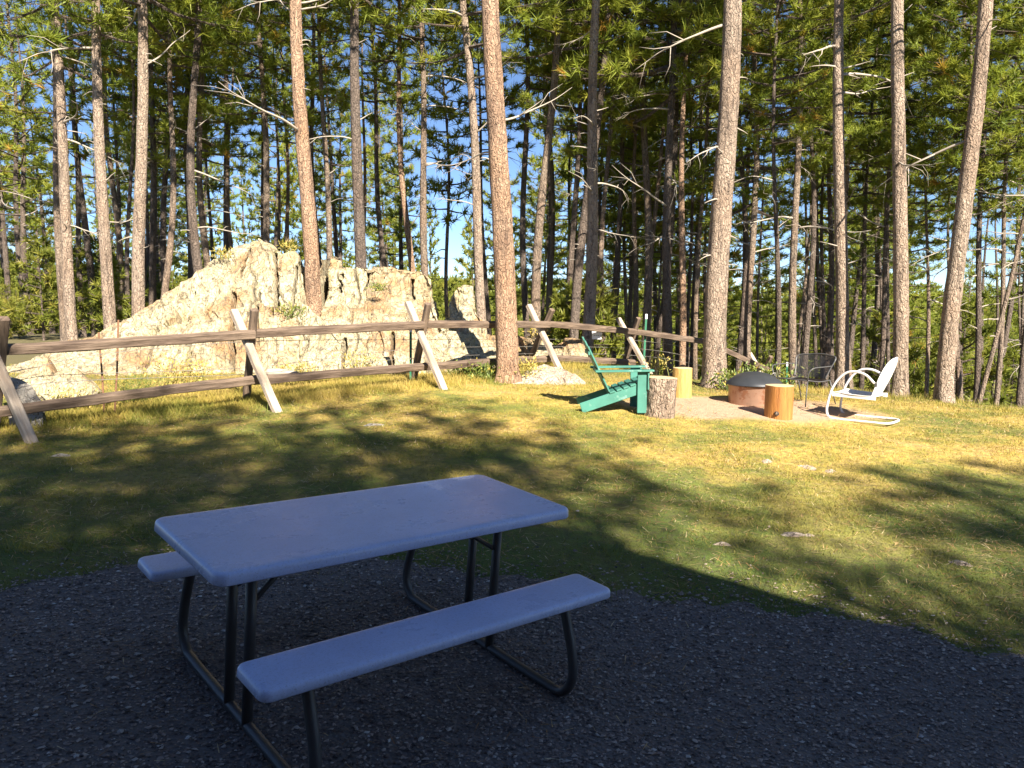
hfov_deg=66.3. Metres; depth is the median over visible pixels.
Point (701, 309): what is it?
pine tree
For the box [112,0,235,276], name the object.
pine tree
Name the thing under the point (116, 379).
rusty stake
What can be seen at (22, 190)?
pine tree
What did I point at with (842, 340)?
pine tree
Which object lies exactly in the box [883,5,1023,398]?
pine tree
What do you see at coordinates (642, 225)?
pine tree
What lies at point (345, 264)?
pine tree
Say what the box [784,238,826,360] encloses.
pine tree
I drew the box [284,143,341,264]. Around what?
pine tree
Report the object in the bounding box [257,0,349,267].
pine tree
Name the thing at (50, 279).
young pine
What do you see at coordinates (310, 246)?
pine tree
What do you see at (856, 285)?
pine tree
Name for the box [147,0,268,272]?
pine tree
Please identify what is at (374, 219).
pine tree
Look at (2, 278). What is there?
young pine
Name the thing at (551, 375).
flat rock
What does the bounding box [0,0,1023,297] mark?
sky
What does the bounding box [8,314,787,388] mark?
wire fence
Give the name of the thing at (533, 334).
rock weed bush
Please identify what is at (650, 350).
pine tree
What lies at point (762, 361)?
young pine
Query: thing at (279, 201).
pine tree
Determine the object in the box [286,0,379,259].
pine tree
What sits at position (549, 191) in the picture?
pine tree
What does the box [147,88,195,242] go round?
pine tree
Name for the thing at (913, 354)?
young pine
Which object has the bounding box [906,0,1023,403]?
pine tree
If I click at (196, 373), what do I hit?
golden weed bush
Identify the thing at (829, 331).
pine tree
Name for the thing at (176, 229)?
pine tree
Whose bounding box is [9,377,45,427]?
rock slab
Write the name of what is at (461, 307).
rock pinnacle
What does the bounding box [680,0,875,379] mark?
pine tree
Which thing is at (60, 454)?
lawn stone
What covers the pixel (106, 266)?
pine tree
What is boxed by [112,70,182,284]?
pine tree
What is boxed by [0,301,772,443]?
rail fence
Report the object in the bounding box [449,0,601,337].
pine tree
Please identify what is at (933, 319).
bushes
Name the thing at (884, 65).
pine tree
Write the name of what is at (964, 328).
pine tree
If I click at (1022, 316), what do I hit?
pine tree
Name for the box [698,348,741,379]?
young pine
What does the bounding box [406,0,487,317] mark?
pine tree
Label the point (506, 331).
pine tree
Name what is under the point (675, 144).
pine tree
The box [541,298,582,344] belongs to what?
young pine
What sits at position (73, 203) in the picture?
pine tree
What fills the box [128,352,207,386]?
golden weed bush
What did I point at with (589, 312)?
pine tree
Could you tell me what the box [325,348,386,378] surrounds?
golden weed bush
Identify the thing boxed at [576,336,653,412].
garden chair
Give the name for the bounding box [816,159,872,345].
pine tree
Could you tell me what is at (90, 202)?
pine tree
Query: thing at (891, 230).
pine tree
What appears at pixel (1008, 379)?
pine tree
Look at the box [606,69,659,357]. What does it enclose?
pine tree
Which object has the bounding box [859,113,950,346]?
pine tree
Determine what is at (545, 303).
pine tree
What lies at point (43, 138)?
pine tree
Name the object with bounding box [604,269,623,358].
pine tree
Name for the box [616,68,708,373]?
pine tree
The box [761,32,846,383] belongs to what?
pine tree
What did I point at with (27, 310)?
young pine
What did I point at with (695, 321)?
pine tree
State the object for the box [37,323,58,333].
young pine
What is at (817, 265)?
pine tree
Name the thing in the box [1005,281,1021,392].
pine tree
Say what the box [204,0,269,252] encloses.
pine tree
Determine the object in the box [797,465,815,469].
lawn stone
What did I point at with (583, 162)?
pine tree
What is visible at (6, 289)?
young pine
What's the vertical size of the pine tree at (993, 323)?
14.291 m
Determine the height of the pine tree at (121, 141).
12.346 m
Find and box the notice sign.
[592,331,601,338]
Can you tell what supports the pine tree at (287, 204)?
on the ground at (706, 406)
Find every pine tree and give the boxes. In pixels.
[0,0,42,332]
[0,0,71,334]
[0,0,137,340]
[0,21,98,340]
[0,43,47,332]
[0,63,42,268]
[0,84,74,333]
[0,94,30,268]
[1,4,137,336]
[1,151,31,267]
[4,161,53,277]
[7,143,54,333]
[8,0,188,328]
[9,194,40,292]
[13,0,244,315]
[28,222,55,325]
[40,10,92,337]
[48,159,86,277]
[48,212,89,333]
[60,2,154,321]
[62,0,234,304]
[70,194,95,331]
[71,116,116,327]
[75,1,230,281]
[84,4,169,304]
[85,179,131,274]
[88,7,129,321]
[93,150,132,271]
[106,0,279,267]
[107,0,264,299]
[109,3,135,318]
[109,60,197,281]
[110,116,178,235]
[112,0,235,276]
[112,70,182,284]
[125,24,245,278]
[129,193,157,273]
[131,175,185,295]
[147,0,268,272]
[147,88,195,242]
[165,0,282,249]
[166,135,236,286]
[166,151,222,276]
[170,245,187,286]
[178,80,243,241]
[179,0,334,242]
[198,0,331,316]
[203,21,251,260]
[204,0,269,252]
[223,136,260,246]
[234,0,339,253]
[234,1,286,239]
[237,131,291,244]
[240,29,301,246]
[244,0,384,260]
[249,1,299,250]
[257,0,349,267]
[269,0,428,268]
[270,143,303,260]
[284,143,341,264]
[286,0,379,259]
[289,145,338,264]
[312,0,472,271]
[316,80,369,265]
[324,0,524,275]
[325,0,427,266]
[334,0,389,252]
[342,241,354,268]
[347,62,419,266]
[362,38,441,269]
[362,126,408,268]
[366,254,378,269]
[367,159,419,270]
[372,207,420,270]
[392,0,566,320]
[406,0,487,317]
[411,0,541,334]
[415,205,452,317]
[417,0,572,383]
[438,283,458,319]
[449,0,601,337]
[452,213,494,334]
[453,239,492,332]
[462,143,530,316]
[469,0,639,338]
[493,231,530,336]
[503,0,571,340]
[504,0,651,329]
[506,0,696,338]
[512,48,579,264]
[513,162,568,335]
[514,153,568,320]
[516,0,585,342]
[522,0,704,357]
[528,16,588,275]
[528,270,558,343]
[529,104,606,283]
[529,276,562,343]
[538,0,766,376]
[547,16,618,306]
[551,0,703,364]
[551,6,609,268]
[552,7,649,342]
[552,214,585,308]
[560,0,634,356]
[563,4,603,234]
[579,16,676,358]
[582,119,663,357]
[584,12,662,353]
[585,142,643,319]
[585,143,676,294]
[586,9,638,357]
[586,86,664,359]
[604,70,675,352]
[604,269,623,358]
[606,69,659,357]
[606,230,643,357]
[608,0,692,293]
[609,73,713,366]
[613,2,722,373]
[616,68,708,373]
[618,247,690,366]
[621,47,694,352]
[623,0,746,366]
[631,2,767,366]
[634,0,746,388]
[639,0,711,373]
[640,20,751,366]
[646,0,859,371]
[649,5,759,367]
[651,140,706,366]
[651,253,702,364]
[657,22,716,362]
[660,306,702,374]
[674,2,709,379]
[674,209,739,354]
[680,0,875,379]
[683,0,934,386]
[685,53,737,318]
[686,210,741,333]
[689,0,828,375]
[692,127,790,332]
[697,245,740,357]
[700,323,734,364]
[710,0,795,340]
[726,277,742,367]
[727,60,820,361]
[741,165,817,366]
[742,0,885,387]
[749,0,951,388]
[751,258,784,368]
[751,281,785,375]
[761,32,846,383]
[763,3,884,370]
[769,1,856,383]
[772,34,851,388]
[776,0,886,389]
[782,109,891,389]
[782,254,849,371]
[784,173,866,354]
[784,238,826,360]
[786,0,946,390]
[786,61,827,387]
[796,0,913,388]
[801,294,849,375]
[808,296,834,388]
[808,313,854,387]
[812,0,1001,375]
[815,164,917,357]
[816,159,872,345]
[818,27,951,370]
[833,0,921,390]
[846,1,950,393]
[848,11,889,363]
[848,106,892,388]
[849,182,924,366]
[849,208,873,383]
[859,87,916,315]
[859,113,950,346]
[868,207,936,376]
[871,3,986,396]
[877,0,1000,402]
[878,0,942,396]
[881,0,1023,400]
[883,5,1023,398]
[904,0,1022,398]
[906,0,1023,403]
[909,315,935,397]
[910,324,933,385]
[911,0,1023,404]
[912,0,1023,404]
[924,20,994,392]
[929,311,993,398]
[929,319,940,392]
[933,237,991,387]
[956,12,1023,408]
[963,289,999,399]
[964,118,1023,401]
[964,329,990,395]
[968,338,1003,401]
[974,0,1023,385]
[983,299,1010,396]
[985,184,1023,356]
[986,143,1023,404]
[989,35,1023,406]
[994,132,1023,257]
[999,218,1023,335]
[1000,327,1019,405]
[1002,306,1018,388]
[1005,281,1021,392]
[1008,166,1023,381]
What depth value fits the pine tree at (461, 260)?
58.93 m
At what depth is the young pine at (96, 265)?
28.46 m
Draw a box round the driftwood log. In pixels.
[266,368,297,374]
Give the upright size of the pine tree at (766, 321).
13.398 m
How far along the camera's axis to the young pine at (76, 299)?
26.42 m
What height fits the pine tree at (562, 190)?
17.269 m
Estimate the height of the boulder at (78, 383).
0.874 m
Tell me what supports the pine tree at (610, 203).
on the ground at (706, 406)
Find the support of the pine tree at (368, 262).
on the ground at (706, 406)
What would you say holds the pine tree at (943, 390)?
on the ground at (706, 406)
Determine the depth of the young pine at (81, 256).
23.57 m
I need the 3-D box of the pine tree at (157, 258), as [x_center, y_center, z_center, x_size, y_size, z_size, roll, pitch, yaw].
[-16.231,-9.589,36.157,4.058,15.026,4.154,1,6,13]
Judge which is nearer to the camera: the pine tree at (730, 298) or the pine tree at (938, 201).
the pine tree at (938, 201)
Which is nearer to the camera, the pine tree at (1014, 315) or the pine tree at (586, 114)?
the pine tree at (586, 114)
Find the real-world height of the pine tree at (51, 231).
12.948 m
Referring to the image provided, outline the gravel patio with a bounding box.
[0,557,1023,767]
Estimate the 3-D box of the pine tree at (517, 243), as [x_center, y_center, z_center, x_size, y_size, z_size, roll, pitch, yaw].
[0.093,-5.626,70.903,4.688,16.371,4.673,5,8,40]
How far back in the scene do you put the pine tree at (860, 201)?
19.62 m
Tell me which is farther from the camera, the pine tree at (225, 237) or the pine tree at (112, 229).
the pine tree at (112, 229)
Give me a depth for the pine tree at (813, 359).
52.91 m
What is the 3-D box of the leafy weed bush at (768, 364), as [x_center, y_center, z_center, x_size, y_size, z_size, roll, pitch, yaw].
[4.586,-0.163,14.021,1.703,0.576,1.870,0,6,0]
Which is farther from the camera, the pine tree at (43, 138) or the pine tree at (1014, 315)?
the pine tree at (1014, 315)
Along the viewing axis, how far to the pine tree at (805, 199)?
20.70 m
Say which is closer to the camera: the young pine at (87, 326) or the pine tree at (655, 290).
the young pine at (87, 326)
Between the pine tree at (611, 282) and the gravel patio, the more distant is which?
the pine tree at (611, 282)
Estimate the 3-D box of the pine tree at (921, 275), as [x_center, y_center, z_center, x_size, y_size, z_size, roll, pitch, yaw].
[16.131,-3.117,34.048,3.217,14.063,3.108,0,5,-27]
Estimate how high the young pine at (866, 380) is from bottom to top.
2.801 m
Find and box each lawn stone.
[52,453,70,456]
[364,423,383,425]
[713,542,730,545]
[781,532,812,536]
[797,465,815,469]
[949,560,972,566]
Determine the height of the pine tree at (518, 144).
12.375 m
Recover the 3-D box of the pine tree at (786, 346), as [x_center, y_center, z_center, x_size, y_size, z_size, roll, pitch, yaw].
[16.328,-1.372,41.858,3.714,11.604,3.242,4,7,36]
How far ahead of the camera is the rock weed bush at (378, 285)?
14.28 m
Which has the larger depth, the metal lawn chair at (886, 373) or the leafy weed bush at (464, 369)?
the leafy weed bush at (464, 369)
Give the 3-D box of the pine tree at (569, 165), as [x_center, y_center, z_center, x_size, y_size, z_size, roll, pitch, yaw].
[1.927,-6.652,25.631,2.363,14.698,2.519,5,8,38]
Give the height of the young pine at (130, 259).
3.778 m
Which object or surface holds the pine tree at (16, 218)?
on the ground at (706, 406)
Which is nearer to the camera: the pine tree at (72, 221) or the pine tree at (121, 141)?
the pine tree at (121, 141)
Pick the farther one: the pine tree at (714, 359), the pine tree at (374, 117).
the pine tree at (374, 117)
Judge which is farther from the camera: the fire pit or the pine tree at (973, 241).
the pine tree at (973, 241)
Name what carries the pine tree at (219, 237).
on the ground at (706, 406)
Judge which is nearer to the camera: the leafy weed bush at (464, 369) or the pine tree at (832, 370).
the leafy weed bush at (464, 369)
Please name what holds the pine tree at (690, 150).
on the ground at (706, 406)
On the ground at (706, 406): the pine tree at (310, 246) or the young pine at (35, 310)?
the young pine at (35, 310)
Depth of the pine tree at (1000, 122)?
15.20 m
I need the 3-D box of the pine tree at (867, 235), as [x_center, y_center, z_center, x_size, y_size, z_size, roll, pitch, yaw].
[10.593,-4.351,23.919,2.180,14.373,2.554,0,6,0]
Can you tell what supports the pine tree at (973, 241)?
on the ground at (706, 406)
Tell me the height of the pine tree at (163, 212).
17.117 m
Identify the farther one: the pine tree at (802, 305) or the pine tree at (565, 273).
the pine tree at (565, 273)
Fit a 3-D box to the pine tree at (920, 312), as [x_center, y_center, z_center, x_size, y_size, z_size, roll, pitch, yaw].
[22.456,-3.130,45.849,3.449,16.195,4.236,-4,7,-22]
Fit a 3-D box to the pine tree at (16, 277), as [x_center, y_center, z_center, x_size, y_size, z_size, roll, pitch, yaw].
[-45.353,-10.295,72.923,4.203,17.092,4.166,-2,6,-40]
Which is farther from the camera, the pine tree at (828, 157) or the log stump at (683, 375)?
the pine tree at (828, 157)
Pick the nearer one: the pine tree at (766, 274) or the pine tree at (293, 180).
the pine tree at (766, 274)
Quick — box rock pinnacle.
[443,285,486,333]
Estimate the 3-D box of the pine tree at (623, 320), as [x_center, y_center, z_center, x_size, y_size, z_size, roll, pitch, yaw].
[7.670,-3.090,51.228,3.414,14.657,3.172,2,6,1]
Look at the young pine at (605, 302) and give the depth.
19.07 m
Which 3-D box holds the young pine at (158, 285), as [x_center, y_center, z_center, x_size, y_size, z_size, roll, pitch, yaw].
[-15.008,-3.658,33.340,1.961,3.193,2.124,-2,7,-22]
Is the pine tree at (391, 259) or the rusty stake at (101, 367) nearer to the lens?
the rusty stake at (101, 367)
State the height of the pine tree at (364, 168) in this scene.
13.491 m
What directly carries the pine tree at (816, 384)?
on the ground at (706, 406)
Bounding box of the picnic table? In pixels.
[138,475,609,767]
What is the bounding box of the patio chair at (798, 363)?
[772,353,836,406]
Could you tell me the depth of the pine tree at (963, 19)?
20.57 m
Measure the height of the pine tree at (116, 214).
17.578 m
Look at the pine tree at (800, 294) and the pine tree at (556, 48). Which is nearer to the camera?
the pine tree at (556, 48)
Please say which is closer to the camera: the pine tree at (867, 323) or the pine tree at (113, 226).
the pine tree at (867, 323)
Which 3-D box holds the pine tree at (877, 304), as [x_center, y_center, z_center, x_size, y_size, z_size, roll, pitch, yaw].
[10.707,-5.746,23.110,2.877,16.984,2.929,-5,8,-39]
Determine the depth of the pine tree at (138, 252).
16.15 m
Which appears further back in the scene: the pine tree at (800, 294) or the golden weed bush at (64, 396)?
the pine tree at (800, 294)
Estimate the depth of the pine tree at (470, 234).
64.17 m
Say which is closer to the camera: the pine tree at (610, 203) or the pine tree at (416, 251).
the pine tree at (610, 203)
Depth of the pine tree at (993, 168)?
15.78 m
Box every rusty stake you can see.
[98,332,104,412]
[114,320,118,412]
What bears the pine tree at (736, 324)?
on the ground at (706, 406)
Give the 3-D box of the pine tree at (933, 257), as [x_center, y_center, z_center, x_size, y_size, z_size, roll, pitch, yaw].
[9.204,-3.519,17.299,2.506,10.208,2.223,5,8,42]
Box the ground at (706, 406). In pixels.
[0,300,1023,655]
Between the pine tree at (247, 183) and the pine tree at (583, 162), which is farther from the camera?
the pine tree at (247, 183)
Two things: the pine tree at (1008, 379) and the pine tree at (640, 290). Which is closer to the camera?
the pine tree at (640, 290)
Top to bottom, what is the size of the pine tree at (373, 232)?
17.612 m
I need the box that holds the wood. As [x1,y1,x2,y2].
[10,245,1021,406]
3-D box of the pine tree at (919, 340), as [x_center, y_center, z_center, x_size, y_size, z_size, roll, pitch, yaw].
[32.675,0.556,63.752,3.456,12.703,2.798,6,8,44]
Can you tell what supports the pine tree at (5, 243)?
on the ground at (706, 406)
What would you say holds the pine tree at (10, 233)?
on the ground at (706, 406)
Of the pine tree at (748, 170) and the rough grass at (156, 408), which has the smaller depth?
the rough grass at (156, 408)
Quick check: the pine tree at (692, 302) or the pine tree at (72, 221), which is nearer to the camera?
the pine tree at (692, 302)
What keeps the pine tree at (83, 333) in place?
on the ground at (706, 406)
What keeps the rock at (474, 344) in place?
on the ground at (706, 406)
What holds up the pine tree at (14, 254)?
on the ground at (706, 406)
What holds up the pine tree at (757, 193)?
on the ground at (706, 406)
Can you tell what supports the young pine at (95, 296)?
on the ground at (706, 406)
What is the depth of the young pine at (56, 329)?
33.98 m
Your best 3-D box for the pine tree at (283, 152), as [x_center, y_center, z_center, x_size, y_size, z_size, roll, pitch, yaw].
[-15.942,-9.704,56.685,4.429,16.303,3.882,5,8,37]
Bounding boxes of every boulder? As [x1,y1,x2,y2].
[16,355,59,399]
[47,367,101,399]
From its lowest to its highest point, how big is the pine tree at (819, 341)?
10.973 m
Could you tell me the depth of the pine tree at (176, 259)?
41.26 m
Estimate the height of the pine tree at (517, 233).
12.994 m
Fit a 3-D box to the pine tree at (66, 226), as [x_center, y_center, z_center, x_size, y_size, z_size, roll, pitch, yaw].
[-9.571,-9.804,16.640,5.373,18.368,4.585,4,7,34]
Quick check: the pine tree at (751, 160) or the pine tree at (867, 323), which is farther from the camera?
the pine tree at (867, 323)
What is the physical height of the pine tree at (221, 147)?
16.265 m
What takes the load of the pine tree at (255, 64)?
on the ground at (706, 406)
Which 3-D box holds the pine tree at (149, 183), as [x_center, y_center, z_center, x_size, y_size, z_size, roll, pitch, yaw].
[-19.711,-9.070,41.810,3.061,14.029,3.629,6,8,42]
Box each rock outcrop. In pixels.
[6,238,345,375]
[316,256,452,373]
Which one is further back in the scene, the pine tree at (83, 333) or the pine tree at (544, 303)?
the pine tree at (544, 303)
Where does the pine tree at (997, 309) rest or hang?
on the ground at (706, 406)
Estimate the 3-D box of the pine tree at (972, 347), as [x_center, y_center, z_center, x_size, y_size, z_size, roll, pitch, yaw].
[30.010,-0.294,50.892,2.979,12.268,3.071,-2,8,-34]
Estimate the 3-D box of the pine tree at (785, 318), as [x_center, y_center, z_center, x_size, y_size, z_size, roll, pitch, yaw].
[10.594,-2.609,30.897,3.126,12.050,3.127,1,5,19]
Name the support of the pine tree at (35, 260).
on the ground at (706, 406)
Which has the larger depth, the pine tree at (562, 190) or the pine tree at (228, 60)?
the pine tree at (562, 190)
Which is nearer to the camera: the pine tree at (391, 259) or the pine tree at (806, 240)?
the pine tree at (806, 240)
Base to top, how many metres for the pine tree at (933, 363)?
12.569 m
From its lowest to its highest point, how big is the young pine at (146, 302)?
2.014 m
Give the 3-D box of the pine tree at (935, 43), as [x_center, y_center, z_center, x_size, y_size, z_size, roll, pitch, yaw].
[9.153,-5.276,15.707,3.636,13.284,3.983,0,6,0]
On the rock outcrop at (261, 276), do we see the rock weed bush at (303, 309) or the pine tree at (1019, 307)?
the rock weed bush at (303, 309)
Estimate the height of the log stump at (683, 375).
0.446 m
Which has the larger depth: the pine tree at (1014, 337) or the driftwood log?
the pine tree at (1014, 337)
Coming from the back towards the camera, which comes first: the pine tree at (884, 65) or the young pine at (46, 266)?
the young pine at (46, 266)
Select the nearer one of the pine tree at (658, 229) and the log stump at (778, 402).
the log stump at (778, 402)
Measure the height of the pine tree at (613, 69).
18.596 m
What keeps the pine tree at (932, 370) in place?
on the ground at (706, 406)
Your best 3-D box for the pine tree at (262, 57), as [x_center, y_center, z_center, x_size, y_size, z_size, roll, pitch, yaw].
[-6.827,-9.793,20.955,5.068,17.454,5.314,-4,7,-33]
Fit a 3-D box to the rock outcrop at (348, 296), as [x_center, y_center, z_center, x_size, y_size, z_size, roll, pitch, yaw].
[-2.373,-1.136,14.744,2.748,2.583,3.963,0,6,0]
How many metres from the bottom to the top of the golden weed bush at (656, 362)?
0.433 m
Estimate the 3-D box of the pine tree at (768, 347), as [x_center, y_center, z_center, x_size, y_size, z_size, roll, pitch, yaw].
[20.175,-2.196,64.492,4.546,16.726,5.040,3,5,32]
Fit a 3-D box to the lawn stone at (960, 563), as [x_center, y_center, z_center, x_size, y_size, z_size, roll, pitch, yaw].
[3.191,1.284,5.589,0.224,0.055,0.116,3,7,27]
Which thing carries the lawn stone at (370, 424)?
on the ground at (706, 406)
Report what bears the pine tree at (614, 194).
on the ground at (706, 406)
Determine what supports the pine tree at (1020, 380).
on the ground at (706, 406)
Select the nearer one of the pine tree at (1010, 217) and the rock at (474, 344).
the rock at (474, 344)
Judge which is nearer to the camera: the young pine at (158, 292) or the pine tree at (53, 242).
the young pine at (158, 292)
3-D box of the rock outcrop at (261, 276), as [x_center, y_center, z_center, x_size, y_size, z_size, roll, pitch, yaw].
[-5.988,-1.153,14.036,6.415,2.955,4.167,0,6,0]
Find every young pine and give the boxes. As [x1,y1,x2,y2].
[0,232,82,340]
[0,267,32,314]
[0,283,18,314]
[0,284,32,333]
[0,295,28,338]
[8,287,33,337]
[16,280,47,333]
[29,253,59,333]
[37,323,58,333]
[45,244,116,331]
[45,308,79,333]
[47,263,102,333]
[74,235,129,327]
[76,256,147,332]
[78,277,116,330]
[112,249,131,291]
[115,277,148,319]
[147,263,171,299]
[148,286,160,301]
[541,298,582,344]
[546,269,628,364]
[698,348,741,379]
[742,355,784,382]
[851,305,933,395]
[853,363,890,392]
[909,298,1020,407]
[963,384,987,403]
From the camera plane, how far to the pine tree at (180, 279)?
93.30 m
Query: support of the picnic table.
on the gravel patio
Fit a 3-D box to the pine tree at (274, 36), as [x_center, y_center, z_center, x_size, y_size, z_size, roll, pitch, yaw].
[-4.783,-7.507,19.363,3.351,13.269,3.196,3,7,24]
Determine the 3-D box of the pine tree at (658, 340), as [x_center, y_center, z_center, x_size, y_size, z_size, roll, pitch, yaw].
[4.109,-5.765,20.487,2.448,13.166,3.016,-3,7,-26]
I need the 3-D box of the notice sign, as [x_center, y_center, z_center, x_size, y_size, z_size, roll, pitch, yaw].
[1.686,-1.032,15.576,0.190,0.285,0.016,0,6,0]
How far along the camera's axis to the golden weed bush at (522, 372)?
12.98 m
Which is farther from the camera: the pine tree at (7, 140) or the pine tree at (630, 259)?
the pine tree at (7, 140)
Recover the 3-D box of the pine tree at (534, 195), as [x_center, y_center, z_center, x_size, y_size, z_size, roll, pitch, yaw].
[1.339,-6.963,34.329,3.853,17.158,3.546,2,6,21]
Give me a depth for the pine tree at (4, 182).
42.33 m
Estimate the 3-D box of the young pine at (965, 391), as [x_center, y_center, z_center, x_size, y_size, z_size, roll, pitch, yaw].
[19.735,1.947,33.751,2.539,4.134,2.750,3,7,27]
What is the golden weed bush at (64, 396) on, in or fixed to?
on the ground at (706, 406)
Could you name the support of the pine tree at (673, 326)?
on the ground at (706, 406)
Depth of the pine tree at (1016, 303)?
29.50 m
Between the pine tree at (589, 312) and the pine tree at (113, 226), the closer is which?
the pine tree at (589, 312)
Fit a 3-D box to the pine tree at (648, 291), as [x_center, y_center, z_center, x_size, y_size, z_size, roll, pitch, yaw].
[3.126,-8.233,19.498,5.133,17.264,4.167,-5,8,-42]
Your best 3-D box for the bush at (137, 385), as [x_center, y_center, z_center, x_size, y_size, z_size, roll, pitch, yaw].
[-5.050,0.045,10.481,1.014,0.510,1.017,-5,8,-40]
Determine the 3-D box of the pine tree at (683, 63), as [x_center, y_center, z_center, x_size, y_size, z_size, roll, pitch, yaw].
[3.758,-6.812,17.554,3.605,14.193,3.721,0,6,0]
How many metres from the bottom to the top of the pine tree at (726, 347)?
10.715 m
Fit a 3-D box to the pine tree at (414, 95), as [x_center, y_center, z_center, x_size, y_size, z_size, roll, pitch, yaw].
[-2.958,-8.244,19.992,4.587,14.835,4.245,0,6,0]
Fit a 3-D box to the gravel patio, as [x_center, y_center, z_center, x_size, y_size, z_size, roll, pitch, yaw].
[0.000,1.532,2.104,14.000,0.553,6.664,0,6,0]
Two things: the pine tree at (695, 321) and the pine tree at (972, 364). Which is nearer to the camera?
the pine tree at (695, 321)
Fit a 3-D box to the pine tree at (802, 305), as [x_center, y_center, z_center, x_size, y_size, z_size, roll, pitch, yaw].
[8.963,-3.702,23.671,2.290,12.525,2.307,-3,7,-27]
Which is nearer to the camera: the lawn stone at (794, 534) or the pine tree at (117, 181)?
the lawn stone at (794, 534)
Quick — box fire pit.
[725,371,782,407]
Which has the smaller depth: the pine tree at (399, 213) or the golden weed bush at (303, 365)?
the golden weed bush at (303, 365)
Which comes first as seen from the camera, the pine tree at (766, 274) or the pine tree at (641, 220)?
the pine tree at (641, 220)
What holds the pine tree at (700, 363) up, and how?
on the ground at (706, 406)
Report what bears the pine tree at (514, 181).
on the ground at (706, 406)
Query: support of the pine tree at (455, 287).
on the ground at (706, 406)
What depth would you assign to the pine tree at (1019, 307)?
27.07 m
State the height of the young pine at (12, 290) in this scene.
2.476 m
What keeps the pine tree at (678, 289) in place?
on the ground at (706, 406)
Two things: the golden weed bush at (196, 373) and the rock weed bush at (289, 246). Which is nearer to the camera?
the golden weed bush at (196, 373)
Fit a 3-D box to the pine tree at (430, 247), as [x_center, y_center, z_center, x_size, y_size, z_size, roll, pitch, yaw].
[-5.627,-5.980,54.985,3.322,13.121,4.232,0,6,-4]
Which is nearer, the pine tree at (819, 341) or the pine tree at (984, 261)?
the pine tree at (984, 261)
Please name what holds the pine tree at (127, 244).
on the ground at (706, 406)
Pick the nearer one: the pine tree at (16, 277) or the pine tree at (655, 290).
the pine tree at (655, 290)
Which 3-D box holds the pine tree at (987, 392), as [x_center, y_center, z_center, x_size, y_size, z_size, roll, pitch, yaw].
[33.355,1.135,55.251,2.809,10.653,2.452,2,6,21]
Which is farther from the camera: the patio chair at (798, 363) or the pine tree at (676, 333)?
the pine tree at (676, 333)
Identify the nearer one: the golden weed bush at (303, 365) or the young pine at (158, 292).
the golden weed bush at (303, 365)
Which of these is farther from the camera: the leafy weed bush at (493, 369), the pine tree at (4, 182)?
the pine tree at (4, 182)
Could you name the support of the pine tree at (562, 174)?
on the ground at (706, 406)
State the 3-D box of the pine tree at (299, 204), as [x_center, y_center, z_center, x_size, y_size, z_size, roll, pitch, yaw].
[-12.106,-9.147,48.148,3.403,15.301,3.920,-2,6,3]
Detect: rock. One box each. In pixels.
[432,331,559,370]
[513,364,585,384]
[554,338,587,364]
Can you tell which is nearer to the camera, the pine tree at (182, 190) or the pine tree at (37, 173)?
the pine tree at (37, 173)
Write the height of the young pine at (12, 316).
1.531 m
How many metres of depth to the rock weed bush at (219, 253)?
14.11 m
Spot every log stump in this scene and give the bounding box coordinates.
[643,376,677,418]
[673,367,691,397]
[764,384,793,420]
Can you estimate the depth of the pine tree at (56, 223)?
20.75 m
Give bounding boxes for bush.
[37,384,105,414]
[90,370,171,402]
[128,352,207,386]
[159,359,226,382]
[209,244,236,259]
[270,301,312,319]
[275,237,302,252]
[276,360,323,384]
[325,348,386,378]
[366,282,387,291]
[442,358,499,379]
[468,361,495,377]
[508,355,545,377]
[522,327,551,342]
[629,354,672,375]
[700,368,763,390]
[727,359,812,384]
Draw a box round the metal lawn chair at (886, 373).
[825,357,899,424]
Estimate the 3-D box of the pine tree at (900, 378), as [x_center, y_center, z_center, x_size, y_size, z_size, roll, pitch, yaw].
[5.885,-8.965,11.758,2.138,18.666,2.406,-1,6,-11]
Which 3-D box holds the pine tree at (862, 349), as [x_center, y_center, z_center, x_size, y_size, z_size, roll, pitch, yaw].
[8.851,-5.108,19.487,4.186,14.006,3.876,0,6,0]
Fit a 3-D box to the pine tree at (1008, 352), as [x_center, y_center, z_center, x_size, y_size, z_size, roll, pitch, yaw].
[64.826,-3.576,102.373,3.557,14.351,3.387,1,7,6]
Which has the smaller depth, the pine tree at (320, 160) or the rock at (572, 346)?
the rock at (572, 346)
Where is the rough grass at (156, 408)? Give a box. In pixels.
[0,359,1023,441]
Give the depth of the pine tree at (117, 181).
25.43 m
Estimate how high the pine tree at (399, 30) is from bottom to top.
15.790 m
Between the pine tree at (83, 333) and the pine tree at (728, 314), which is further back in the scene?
the pine tree at (728, 314)
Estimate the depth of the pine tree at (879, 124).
17.28 m
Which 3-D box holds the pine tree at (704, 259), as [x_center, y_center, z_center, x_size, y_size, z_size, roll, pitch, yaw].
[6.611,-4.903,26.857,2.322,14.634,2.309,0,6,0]
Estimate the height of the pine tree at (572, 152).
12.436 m
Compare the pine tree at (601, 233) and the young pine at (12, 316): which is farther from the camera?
the young pine at (12, 316)
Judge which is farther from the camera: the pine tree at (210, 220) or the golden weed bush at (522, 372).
the pine tree at (210, 220)
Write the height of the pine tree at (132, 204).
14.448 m
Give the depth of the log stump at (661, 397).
9.87 m

